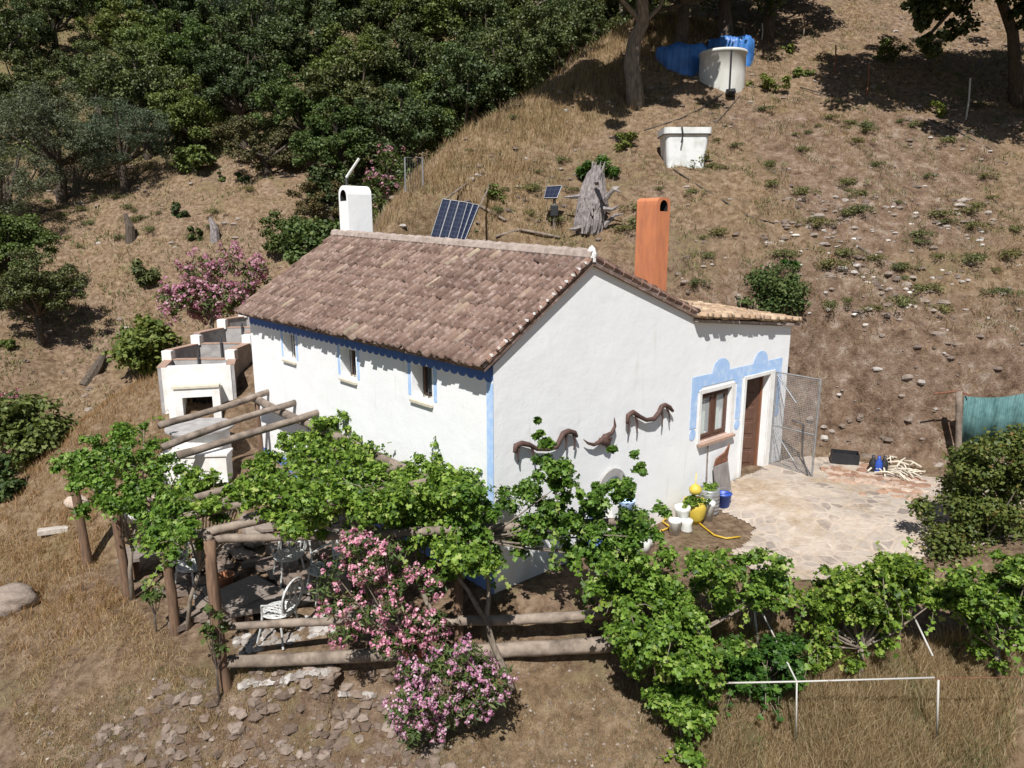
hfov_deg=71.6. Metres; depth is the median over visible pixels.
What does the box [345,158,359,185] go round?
solar street lamp
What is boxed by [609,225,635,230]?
weed clump
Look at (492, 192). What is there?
shrub
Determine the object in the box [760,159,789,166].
weed clump
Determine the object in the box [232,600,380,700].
terrace rubble
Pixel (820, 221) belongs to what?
weed clump
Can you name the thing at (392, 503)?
grapevine
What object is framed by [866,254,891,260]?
weed clump
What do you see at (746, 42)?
covered tank
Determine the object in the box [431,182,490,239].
solar array
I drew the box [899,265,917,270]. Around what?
weed clump
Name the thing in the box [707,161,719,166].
weed clump
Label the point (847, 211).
weed clump
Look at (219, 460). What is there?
wall
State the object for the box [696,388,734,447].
window
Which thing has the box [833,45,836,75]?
fence stake
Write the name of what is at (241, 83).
holm oak
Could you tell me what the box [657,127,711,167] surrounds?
water tub
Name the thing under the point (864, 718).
foreground dry grass
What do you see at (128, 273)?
dry grass
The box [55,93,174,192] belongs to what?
olive tree
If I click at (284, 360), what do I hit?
window
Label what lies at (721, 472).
weathered board
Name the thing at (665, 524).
garden hose
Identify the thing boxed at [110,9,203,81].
broadleaf tree
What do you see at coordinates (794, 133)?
weed clump
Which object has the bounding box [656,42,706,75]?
covered tank
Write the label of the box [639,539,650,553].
white jug
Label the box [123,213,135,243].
dead stump
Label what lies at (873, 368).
pale bank stones
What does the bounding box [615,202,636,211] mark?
weed clump
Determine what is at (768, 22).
holm oak
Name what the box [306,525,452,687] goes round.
oleander
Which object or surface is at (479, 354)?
farmhouse
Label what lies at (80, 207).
weed clump
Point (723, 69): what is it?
water tank
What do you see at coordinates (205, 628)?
shrub
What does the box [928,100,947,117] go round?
shrub
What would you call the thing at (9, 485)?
shrub
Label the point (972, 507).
pomegranate bush
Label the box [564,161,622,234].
tree stump
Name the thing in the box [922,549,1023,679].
grapevine
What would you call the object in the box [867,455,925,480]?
branch pile
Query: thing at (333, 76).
holm oak
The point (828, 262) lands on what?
weed clump
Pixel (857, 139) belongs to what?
weed clump
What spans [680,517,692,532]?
flower pot
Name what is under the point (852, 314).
white stones
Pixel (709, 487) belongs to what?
potted plant
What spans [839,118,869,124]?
weed clump
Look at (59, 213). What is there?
weed clump
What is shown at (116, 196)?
weed clump
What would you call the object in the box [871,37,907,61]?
shrub
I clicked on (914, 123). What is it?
weed clump
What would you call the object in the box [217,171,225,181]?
shrub
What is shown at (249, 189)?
weed clump
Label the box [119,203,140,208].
weed clump
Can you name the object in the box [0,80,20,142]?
holm oak
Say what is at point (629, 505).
flower pot
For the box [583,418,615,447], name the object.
wall ornament
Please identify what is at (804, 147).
weed clump
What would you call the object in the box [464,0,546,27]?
leaning oak
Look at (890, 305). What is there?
slope stones
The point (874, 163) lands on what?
weed clump
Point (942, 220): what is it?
weed clump
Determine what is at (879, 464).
bottle
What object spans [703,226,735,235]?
weed clump
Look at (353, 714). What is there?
foreground stones
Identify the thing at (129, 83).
holm oak
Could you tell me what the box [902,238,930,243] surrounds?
weed clump
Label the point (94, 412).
ledge dry grass
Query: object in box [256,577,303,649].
garden chair
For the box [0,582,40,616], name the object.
boulder
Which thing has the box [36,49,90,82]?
scrub bush
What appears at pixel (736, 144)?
weed clump
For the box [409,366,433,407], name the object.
window
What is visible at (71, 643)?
dry grass
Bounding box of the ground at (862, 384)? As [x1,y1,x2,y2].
[0,0,1023,767]
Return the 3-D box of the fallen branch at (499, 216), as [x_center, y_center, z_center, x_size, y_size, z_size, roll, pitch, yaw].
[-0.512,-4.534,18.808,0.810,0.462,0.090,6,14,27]
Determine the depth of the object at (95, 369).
25.35 m
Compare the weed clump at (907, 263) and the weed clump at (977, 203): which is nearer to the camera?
the weed clump at (907, 263)
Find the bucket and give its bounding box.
[719,487,732,508]
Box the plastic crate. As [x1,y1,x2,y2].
[830,449,859,465]
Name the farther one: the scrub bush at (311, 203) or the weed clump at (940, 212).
the scrub bush at (311, 203)
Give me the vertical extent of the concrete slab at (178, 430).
0.900 m
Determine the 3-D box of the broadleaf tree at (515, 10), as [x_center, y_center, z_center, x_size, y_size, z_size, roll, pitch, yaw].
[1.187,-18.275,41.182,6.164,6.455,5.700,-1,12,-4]
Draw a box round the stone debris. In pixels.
[162,515,384,631]
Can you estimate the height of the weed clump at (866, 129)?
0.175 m
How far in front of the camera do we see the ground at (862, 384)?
17.44 m
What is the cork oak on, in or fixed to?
on the ground at (862, 384)
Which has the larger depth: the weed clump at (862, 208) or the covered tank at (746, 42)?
the covered tank at (746, 42)
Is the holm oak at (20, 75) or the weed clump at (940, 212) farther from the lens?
the holm oak at (20, 75)
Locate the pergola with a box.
[67,389,649,692]
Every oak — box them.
[0,0,26,12]
[0,0,40,66]
[0,1,61,73]
[0,49,59,133]
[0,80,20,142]
[0,247,89,345]
[8,0,90,58]
[44,39,131,124]
[74,40,198,160]
[115,0,222,37]
[177,0,273,38]
[188,30,283,148]
[204,0,307,114]
[210,0,318,34]
[256,0,356,90]
[267,0,369,53]
[300,43,398,176]
[325,0,423,58]
[340,79,458,172]
[352,13,447,108]
[419,0,512,31]
[422,42,518,151]
[442,0,521,67]
[444,27,554,108]
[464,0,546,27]
[486,1,521,24]
[491,0,580,101]
[520,0,609,89]
[528,0,623,52]
[545,0,615,33]
[570,0,665,33]
[620,0,663,109]
[625,0,716,43]
[718,0,786,38]
[760,1,775,41]
[899,0,1023,107]
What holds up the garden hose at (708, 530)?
on the ground at (862, 384)
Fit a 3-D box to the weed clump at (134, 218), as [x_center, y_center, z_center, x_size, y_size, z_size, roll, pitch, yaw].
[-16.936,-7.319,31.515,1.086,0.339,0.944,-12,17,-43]
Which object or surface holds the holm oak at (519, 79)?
on the ground at (862, 384)
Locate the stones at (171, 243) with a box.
[22,147,422,411]
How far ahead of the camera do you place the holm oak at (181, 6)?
45.38 m
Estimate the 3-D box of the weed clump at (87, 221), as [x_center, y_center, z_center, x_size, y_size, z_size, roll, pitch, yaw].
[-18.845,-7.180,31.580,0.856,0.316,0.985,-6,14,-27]
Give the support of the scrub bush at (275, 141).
on the ground at (862, 384)
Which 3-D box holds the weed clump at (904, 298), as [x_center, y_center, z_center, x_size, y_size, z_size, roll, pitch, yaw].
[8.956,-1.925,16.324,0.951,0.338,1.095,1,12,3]
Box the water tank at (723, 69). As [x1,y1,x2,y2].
[699,47,747,96]
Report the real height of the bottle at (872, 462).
0.360 m
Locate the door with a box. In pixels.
[741,377,759,464]
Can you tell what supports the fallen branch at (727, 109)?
on the ground at (862, 384)
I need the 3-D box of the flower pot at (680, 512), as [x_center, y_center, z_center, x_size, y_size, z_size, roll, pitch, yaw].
[3.047,2.381,12.713,0.282,0.410,0.282,0,12,0]
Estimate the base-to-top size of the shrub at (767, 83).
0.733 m
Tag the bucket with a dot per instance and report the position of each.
(725, 499)
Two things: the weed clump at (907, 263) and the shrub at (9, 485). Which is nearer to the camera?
the shrub at (9, 485)
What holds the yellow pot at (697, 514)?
on the ground at (862, 384)
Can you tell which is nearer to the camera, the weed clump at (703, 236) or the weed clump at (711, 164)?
the weed clump at (703, 236)
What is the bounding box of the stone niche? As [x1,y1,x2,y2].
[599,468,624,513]
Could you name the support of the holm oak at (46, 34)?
on the ground at (862, 384)
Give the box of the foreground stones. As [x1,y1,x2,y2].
[51,664,456,767]
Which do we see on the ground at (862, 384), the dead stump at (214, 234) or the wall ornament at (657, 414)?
the dead stump at (214, 234)
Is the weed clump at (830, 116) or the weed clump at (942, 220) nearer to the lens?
the weed clump at (942, 220)
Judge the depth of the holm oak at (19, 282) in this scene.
25.29 m
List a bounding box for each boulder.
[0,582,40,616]
[63,495,88,508]
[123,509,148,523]
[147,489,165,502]
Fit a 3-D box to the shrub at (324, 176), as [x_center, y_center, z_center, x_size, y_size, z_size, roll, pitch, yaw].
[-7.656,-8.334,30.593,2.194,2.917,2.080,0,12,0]
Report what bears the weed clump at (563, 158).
on the ground at (862, 384)
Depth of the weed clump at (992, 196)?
19.14 m
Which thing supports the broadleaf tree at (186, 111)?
on the ground at (862, 384)
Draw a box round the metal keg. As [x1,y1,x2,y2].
[698,485,719,515]
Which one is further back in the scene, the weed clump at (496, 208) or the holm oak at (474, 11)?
the holm oak at (474, 11)
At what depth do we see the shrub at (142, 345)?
24.64 m
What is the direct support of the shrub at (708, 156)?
on the ground at (862, 384)
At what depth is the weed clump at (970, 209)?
18.60 m
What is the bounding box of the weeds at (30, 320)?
[0,76,545,374]
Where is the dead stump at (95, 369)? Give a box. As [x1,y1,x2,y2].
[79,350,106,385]
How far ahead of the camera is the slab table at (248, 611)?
11.19 m
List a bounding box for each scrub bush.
[21,86,72,107]
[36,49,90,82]
[211,114,308,176]
[283,179,354,220]
[337,205,382,214]
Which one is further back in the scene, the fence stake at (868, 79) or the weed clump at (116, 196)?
the weed clump at (116, 196)
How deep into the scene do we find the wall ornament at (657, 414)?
12.10 m
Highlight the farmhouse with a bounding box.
[234,185,821,594]
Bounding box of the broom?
[706,445,708,482]
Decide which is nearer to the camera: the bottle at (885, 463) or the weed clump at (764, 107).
the bottle at (885, 463)
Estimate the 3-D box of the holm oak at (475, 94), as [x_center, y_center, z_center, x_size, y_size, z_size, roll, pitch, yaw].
[-2.212,-12.542,33.584,4.621,6.434,5.004,-7,14,-29]
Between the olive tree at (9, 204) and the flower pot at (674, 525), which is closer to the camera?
the flower pot at (674, 525)
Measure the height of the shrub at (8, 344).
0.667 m
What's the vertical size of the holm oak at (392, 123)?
5.961 m
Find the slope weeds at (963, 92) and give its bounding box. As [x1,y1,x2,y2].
[397,0,1023,457]
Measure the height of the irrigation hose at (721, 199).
1.565 m
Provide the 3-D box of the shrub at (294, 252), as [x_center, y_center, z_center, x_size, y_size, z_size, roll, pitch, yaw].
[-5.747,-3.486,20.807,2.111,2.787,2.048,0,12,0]
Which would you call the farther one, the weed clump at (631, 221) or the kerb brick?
the weed clump at (631, 221)
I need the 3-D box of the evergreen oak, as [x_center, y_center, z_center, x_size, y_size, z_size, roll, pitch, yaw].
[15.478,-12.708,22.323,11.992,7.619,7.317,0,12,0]
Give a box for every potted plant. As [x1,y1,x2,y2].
[682,494,711,508]
[702,481,718,496]
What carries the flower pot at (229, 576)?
on the ground at (862, 384)
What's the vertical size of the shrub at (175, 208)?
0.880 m
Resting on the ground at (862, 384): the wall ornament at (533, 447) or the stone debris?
the stone debris
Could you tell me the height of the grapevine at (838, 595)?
2.355 m
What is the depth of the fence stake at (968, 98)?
22.43 m
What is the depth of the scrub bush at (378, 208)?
28.60 m
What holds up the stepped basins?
on the ground at (862, 384)
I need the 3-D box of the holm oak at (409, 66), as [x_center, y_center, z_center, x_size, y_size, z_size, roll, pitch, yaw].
[-6.037,-16.391,38.513,5.484,6.623,5.984,-3,12,-12]
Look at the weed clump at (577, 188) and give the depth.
19.74 m
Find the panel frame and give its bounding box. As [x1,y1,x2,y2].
[404,157,423,191]
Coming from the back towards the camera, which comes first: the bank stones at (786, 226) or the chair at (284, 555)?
the bank stones at (786, 226)
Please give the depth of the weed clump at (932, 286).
16.74 m
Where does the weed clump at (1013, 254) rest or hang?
on the ground at (862, 384)
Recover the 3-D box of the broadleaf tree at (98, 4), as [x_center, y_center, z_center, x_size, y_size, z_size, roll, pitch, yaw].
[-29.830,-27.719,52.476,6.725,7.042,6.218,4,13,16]
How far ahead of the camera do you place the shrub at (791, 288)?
16.19 m
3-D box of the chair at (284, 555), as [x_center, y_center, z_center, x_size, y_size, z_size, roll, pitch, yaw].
[-3.748,2.839,11.945,0.611,1.046,0.603,-8,15,-34]
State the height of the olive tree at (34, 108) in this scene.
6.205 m
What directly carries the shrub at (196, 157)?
on the ground at (862, 384)
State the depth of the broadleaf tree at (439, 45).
38.06 m
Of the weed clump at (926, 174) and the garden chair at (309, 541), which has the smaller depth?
the garden chair at (309, 541)
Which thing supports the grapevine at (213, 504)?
on the ground at (862, 384)
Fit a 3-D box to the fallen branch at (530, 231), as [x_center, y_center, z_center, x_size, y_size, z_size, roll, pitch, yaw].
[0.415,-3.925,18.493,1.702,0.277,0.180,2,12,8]
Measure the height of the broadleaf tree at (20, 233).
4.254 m
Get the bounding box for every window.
[282,335,296,364]
[339,349,357,384]
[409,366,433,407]
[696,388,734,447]
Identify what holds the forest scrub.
on the ground at (862, 384)
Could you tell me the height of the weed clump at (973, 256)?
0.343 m
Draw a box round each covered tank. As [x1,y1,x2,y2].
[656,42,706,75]
[707,35,754,66]
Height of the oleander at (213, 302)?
3.083 m
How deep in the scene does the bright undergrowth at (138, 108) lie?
40.45 m
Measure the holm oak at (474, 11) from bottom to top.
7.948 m
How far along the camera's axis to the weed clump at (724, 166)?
20.33 m
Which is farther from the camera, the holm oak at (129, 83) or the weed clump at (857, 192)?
the holm oak at (129, 83)
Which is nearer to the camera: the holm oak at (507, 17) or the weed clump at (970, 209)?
the weed clump at (970, 209)
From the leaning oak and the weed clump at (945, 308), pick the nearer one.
the weed clump at (945, 308)
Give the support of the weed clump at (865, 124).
on the ground at (862, 384)
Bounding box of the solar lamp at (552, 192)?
[544,185,561,229]
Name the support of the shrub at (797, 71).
on the ground at (862, 384)
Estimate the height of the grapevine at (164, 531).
2.774 m
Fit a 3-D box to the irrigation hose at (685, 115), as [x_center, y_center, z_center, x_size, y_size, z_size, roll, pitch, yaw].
[5.562,-8.708,22.642,3.485,1.439,0.173,-8,14,-33]
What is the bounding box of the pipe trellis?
[725,610,1023,740]
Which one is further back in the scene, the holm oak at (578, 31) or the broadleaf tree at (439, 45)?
the broadleaf tree at (439, 45)
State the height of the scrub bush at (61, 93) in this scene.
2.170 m
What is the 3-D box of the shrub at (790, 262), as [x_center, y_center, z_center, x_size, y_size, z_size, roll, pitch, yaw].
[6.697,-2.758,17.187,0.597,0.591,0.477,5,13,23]
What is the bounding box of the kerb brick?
[37,525,68,535]
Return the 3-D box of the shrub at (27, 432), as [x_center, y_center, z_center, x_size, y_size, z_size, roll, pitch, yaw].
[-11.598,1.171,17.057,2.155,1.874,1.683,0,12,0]
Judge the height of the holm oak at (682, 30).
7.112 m
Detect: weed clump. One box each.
[39,198,54,203]
[48,211,66,215]
[65,204,89,210]
[81,220,96,224]
[107,193,125,198]
[110,234,124,239]
[118,216,139,222]
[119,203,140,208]
[140,226,155,231]
[202,209,225,213]
[235,185,254,191]
[491,205,515,212]
[497,186,517,190]
[516,183,541,189]
[517,185,540,191]
[522,210,538,215]
[537,214,565,221]
[555,155,572,161]
[564,187,579,190]
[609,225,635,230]
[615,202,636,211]
[619,215,636,227]
[683,188,707,193]
[686,278,712,284]
[689,251,716,257]
[697,235,711,238]
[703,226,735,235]
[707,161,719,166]
[711,163,738,168]
[726,142,744,147]
[752,177,780,186]
[753,104,776,110]
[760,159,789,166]
[764,247,804,256]
[770,263,800,272]
[788,186,820,195]
[790,131,801,135]
[795,145,812,150]
[802,216,827,221]
[805,217,838,226]
[814,257,855,269]
[816,247,859,255]
[820,114,842,118]
[821,300,850,309]
[834,177,873,184]
[836,206,865,215]
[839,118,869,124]
[841,296,858,301]
[842,203,877,212]
[847,187,879,196]
[848,136,879,142]
[850,120,878,128]
[857,304,895,311]
[860,126,877,131]
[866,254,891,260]
[869,161,887,165]
[880,263,909,269]
[884,293,919,307]
[894,261,923,268]
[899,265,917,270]
[900,274,911,279]
[902,228,941,238]
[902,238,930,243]
[907,119,925,126]
[909,283,948,292]
[915,282,945,289]
[920,172,938,177]
[923,209,962,217]
[926,303,956,312]
[929,253,960,259]
[934,135,972,143]
[938,217,960,222]
[946,205,985,213]
[946,251,992,264]
[962,220,991,228]
[967,201,987,206]
[974,100,994,106]
[977,171,1001,177]
[979,286,1023,296]
[982,195,1001,198]
[985,248,1022,259]
[991,267,1003,271]
[998,224,1023,231]
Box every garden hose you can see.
[659,516,670,531]
[699,523,740,538]
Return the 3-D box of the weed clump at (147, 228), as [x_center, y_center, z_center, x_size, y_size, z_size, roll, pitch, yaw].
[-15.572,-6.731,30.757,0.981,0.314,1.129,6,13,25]
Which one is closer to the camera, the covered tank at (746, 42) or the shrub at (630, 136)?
the shrub at (630, 136)
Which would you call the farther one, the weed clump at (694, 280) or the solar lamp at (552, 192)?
the solar lamp at (552, 192)
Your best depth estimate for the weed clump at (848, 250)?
17.23 m
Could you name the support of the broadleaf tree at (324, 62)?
on the ground at (862, 384)
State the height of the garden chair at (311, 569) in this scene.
1.046 m
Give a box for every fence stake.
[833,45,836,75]
[866,64,869,95]
[965,78,970,119]
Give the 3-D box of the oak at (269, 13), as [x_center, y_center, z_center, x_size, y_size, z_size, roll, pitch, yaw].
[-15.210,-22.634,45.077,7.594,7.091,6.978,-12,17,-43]
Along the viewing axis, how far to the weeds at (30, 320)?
29.77 m
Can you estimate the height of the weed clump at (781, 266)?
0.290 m
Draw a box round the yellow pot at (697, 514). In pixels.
[683,473,706,524]
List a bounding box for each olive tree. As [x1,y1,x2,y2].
[0,77,124,203]
[0,139,70,217]
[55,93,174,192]
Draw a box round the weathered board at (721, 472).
[713,444,730,490]
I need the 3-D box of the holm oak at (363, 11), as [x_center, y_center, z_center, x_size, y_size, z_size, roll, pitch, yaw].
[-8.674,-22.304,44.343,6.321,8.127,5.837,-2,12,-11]
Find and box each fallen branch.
[480,205,506,221]
[496,228,559,238]
[715,95,740,123]
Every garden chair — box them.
[173,542,204,595]
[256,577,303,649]
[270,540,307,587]
[286,529,321,565]
[306,529,345,605]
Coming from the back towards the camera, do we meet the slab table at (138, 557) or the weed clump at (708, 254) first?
the weed clump at (708, 254)
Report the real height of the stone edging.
0.161 m
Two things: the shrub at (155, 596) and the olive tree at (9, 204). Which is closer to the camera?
the shrub at (155, 596)
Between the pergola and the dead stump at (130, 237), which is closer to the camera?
the pergola
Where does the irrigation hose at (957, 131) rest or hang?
on the ground at (862, 384)
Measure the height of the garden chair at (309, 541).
1.046 m
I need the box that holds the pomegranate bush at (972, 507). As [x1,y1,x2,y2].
[905,422,1023,569]
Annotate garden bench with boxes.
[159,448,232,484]
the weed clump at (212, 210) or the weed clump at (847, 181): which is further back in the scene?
the weed clump at (212, 210)
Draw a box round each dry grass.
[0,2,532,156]
[0,38,600,424]
[0,355,213,654]
[0,520,298,767]
[2,602,1023,767]
[373,7,761,245]
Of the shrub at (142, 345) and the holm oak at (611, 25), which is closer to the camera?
the shrub at (142, 345)
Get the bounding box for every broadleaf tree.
[0,210,61,308]
[53,0,151,45]
[71,0,175,56]
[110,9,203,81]
[144,73,237,144]
[163,16,247,97]
[245,61,344,165]
[288,95,381,177]
[306,20,409,104]
[360,0,470,55]
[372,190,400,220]
[380,71,480,158]
[401,40,455,135]
[492,5,542,54]
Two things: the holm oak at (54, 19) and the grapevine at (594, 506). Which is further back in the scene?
the holm oak at (54, 19)
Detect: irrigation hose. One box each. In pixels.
[644,93,722,130]
[674,169,774,223]
[800,87,871,100]
[858,246,920,270]
[928,118,990,149]
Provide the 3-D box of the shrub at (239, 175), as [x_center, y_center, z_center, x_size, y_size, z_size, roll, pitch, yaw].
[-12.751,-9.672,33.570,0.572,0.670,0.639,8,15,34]
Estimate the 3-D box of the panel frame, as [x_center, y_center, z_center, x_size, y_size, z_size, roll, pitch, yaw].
[-2.686,-5.731,19.431,0.528,0.917,0.050,0,12,0]
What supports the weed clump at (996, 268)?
on the ground at (862, 384)
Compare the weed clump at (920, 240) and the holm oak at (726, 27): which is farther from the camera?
the holm oak at (726, 27)
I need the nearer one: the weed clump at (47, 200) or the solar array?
the solar array
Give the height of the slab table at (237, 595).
0.490 m
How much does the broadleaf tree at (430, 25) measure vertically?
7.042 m
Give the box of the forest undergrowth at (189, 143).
[0,0,667,222]
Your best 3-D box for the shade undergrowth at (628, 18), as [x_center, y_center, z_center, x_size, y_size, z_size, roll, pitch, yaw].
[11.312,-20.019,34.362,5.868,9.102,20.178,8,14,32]
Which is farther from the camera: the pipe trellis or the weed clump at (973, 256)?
the weed clump at (973, 256)
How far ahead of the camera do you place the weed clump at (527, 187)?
19.48 m
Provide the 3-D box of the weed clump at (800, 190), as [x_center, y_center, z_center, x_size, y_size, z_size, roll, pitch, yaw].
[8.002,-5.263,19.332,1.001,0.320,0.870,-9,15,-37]
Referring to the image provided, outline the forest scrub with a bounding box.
[2,0,670,219]
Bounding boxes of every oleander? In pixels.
[0,387,24,453]
[152,240,271,328]
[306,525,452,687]
[358,143,416,205]
[382,632,518,748]
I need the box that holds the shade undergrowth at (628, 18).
[614,0,736,28]
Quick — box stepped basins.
[156,315,252,417]
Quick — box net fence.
[934,390,1023,450]
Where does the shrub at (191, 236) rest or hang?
on the ground at (862, 384)
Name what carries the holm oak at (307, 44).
on the ground at (862, 384)
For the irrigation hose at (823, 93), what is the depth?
23.77 m
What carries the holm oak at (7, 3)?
on the ground at (862, 384)
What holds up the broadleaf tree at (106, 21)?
on the ground at (862, 384)
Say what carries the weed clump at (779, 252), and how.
on the ground at (862, 384)
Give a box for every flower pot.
[218,570,234,587]
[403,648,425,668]
[619,498,635,509]
[668,517,681,535]
[674,503,690,527]
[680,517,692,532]
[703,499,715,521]
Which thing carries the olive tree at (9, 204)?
on the ground at (862, 384)
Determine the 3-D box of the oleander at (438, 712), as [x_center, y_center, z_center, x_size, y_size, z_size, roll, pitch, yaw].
[-0.799,4.020,9.045,1.786,2.050,0.936,0,12,0]
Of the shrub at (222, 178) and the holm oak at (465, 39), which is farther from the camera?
the holm oak at (465, 39)
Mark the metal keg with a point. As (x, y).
(714, 496)
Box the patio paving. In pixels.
[719,456,1023,579]
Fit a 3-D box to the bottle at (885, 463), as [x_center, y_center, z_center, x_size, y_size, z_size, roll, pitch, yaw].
[7.764,1.680,14.800,0.150,0.360,0.146,0,12,0]
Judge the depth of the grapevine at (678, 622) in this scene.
8.99 m
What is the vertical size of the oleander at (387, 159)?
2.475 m
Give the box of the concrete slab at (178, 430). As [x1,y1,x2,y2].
[164,418,234,454]
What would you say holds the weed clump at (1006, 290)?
on the ground at (862, 384)
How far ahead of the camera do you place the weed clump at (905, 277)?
17.00 m
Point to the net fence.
(975, 416)
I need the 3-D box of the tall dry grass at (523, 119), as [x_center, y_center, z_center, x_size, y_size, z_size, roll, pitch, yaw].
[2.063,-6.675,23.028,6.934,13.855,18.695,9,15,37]
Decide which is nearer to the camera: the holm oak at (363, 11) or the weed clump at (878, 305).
the weed clump at (878, 305)
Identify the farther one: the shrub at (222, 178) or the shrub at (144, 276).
the shrub at (222, 178)
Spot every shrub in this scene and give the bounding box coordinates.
[0,338,15,349]
[0,393,81,471]
[0,452,27,501]
[101,311,187,377]
[128,258,161,286]
[137,578,165,631]
[169,144,217,174]
[170,201,189,217]
[187,225,202,240]
[197,603,230,701]
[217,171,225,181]
[235,172,249,182]
[258,209,307,252]
[276,216,339,264]
[306,156,355,221]
[485,182,506,202]
[574,153,621,179]
[614,130,638,150]
[690,148,712,165]
[719,629,810,721]
[732,257,811,316]
[745,72,791,90]
[779,258,801,270]
[780,43,794,53]
[792,66,815,76]
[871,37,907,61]
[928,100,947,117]
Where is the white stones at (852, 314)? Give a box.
[779,206,989,326]
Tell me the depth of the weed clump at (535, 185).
19.59 m
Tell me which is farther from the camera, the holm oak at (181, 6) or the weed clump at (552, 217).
the holm oak at (181, 6)
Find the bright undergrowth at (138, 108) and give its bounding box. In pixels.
[0,0,667,180]
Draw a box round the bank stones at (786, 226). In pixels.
[761,195,1019,467]
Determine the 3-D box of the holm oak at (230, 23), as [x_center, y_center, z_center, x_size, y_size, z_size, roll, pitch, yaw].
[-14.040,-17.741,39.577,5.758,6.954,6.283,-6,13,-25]
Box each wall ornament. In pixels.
[513,428,577,461]
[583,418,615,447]
[626,403,673,433]
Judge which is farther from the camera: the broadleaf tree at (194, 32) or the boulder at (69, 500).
the broadleaf tree at (194, 32)
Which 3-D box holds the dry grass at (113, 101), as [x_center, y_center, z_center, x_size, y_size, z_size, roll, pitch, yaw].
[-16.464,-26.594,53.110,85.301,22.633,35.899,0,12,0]
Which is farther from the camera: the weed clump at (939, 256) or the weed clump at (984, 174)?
the weed clump at (984, 174)
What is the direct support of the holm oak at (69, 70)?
on the ground at (862, 384)
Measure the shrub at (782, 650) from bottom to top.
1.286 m
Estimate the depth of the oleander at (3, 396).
18.65 m
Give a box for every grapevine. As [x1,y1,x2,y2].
[46,415,228,601]
[172,465,265,630]
[220,408,506,610]
[423,416,674,690]
[574,540,802,767]
[790,536,951,690]
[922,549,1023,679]
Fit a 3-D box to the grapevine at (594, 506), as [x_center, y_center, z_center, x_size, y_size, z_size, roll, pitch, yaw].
[0.539,2.300,9.709,3.528,3.852,1.482,0,12,0]
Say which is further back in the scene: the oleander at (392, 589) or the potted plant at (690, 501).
the potted plant at (690, 501)
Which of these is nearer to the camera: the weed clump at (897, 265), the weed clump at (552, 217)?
the weed clump at (897, 265)
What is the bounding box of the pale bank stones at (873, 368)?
[785,222,1023,467]
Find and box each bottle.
[868,455,875,471]
[875,456,882,471]
[882,456,887,470]
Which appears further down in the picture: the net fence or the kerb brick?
the kerb brick
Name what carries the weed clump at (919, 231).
on the ground at (862, 384)
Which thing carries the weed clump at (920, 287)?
on the ground at (862, 384)
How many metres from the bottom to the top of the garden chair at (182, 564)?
1.046 m
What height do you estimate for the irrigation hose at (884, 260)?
0.579 m
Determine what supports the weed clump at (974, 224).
on the ground at (862, 384)
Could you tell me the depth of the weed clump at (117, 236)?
30.58 m
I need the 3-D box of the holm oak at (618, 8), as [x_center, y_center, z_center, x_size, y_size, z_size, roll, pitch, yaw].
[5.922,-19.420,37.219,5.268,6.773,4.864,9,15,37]
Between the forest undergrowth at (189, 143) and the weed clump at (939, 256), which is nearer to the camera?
the weed clump at (939, 256)
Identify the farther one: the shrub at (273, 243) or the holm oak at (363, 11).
the holm oak at (363, 11)
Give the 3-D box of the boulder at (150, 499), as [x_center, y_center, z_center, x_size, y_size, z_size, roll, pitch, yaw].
[-7.518,2.360,15.007,0.632,0.335,0.421,0,12,0]
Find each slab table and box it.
[117,542,181,579]
[205,574,281,622]
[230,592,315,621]
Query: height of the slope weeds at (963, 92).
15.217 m
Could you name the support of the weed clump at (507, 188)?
on the ground at (862, 384)
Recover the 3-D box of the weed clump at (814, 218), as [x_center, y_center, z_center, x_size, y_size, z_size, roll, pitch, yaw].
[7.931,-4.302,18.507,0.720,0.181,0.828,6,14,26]
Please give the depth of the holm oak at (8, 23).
44.10 m
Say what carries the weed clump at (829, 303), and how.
on the ground at (862, 384)
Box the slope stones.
[400,11,1023,422]
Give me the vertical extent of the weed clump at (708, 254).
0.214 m
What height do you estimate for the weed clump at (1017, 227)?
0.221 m
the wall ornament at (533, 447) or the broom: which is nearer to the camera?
the wall ornament at (533, 447)
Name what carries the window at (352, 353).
in the farmhouse
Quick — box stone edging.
[820,463,930,501]
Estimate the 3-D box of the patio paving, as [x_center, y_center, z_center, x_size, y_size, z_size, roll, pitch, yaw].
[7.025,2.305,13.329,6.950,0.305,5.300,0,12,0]

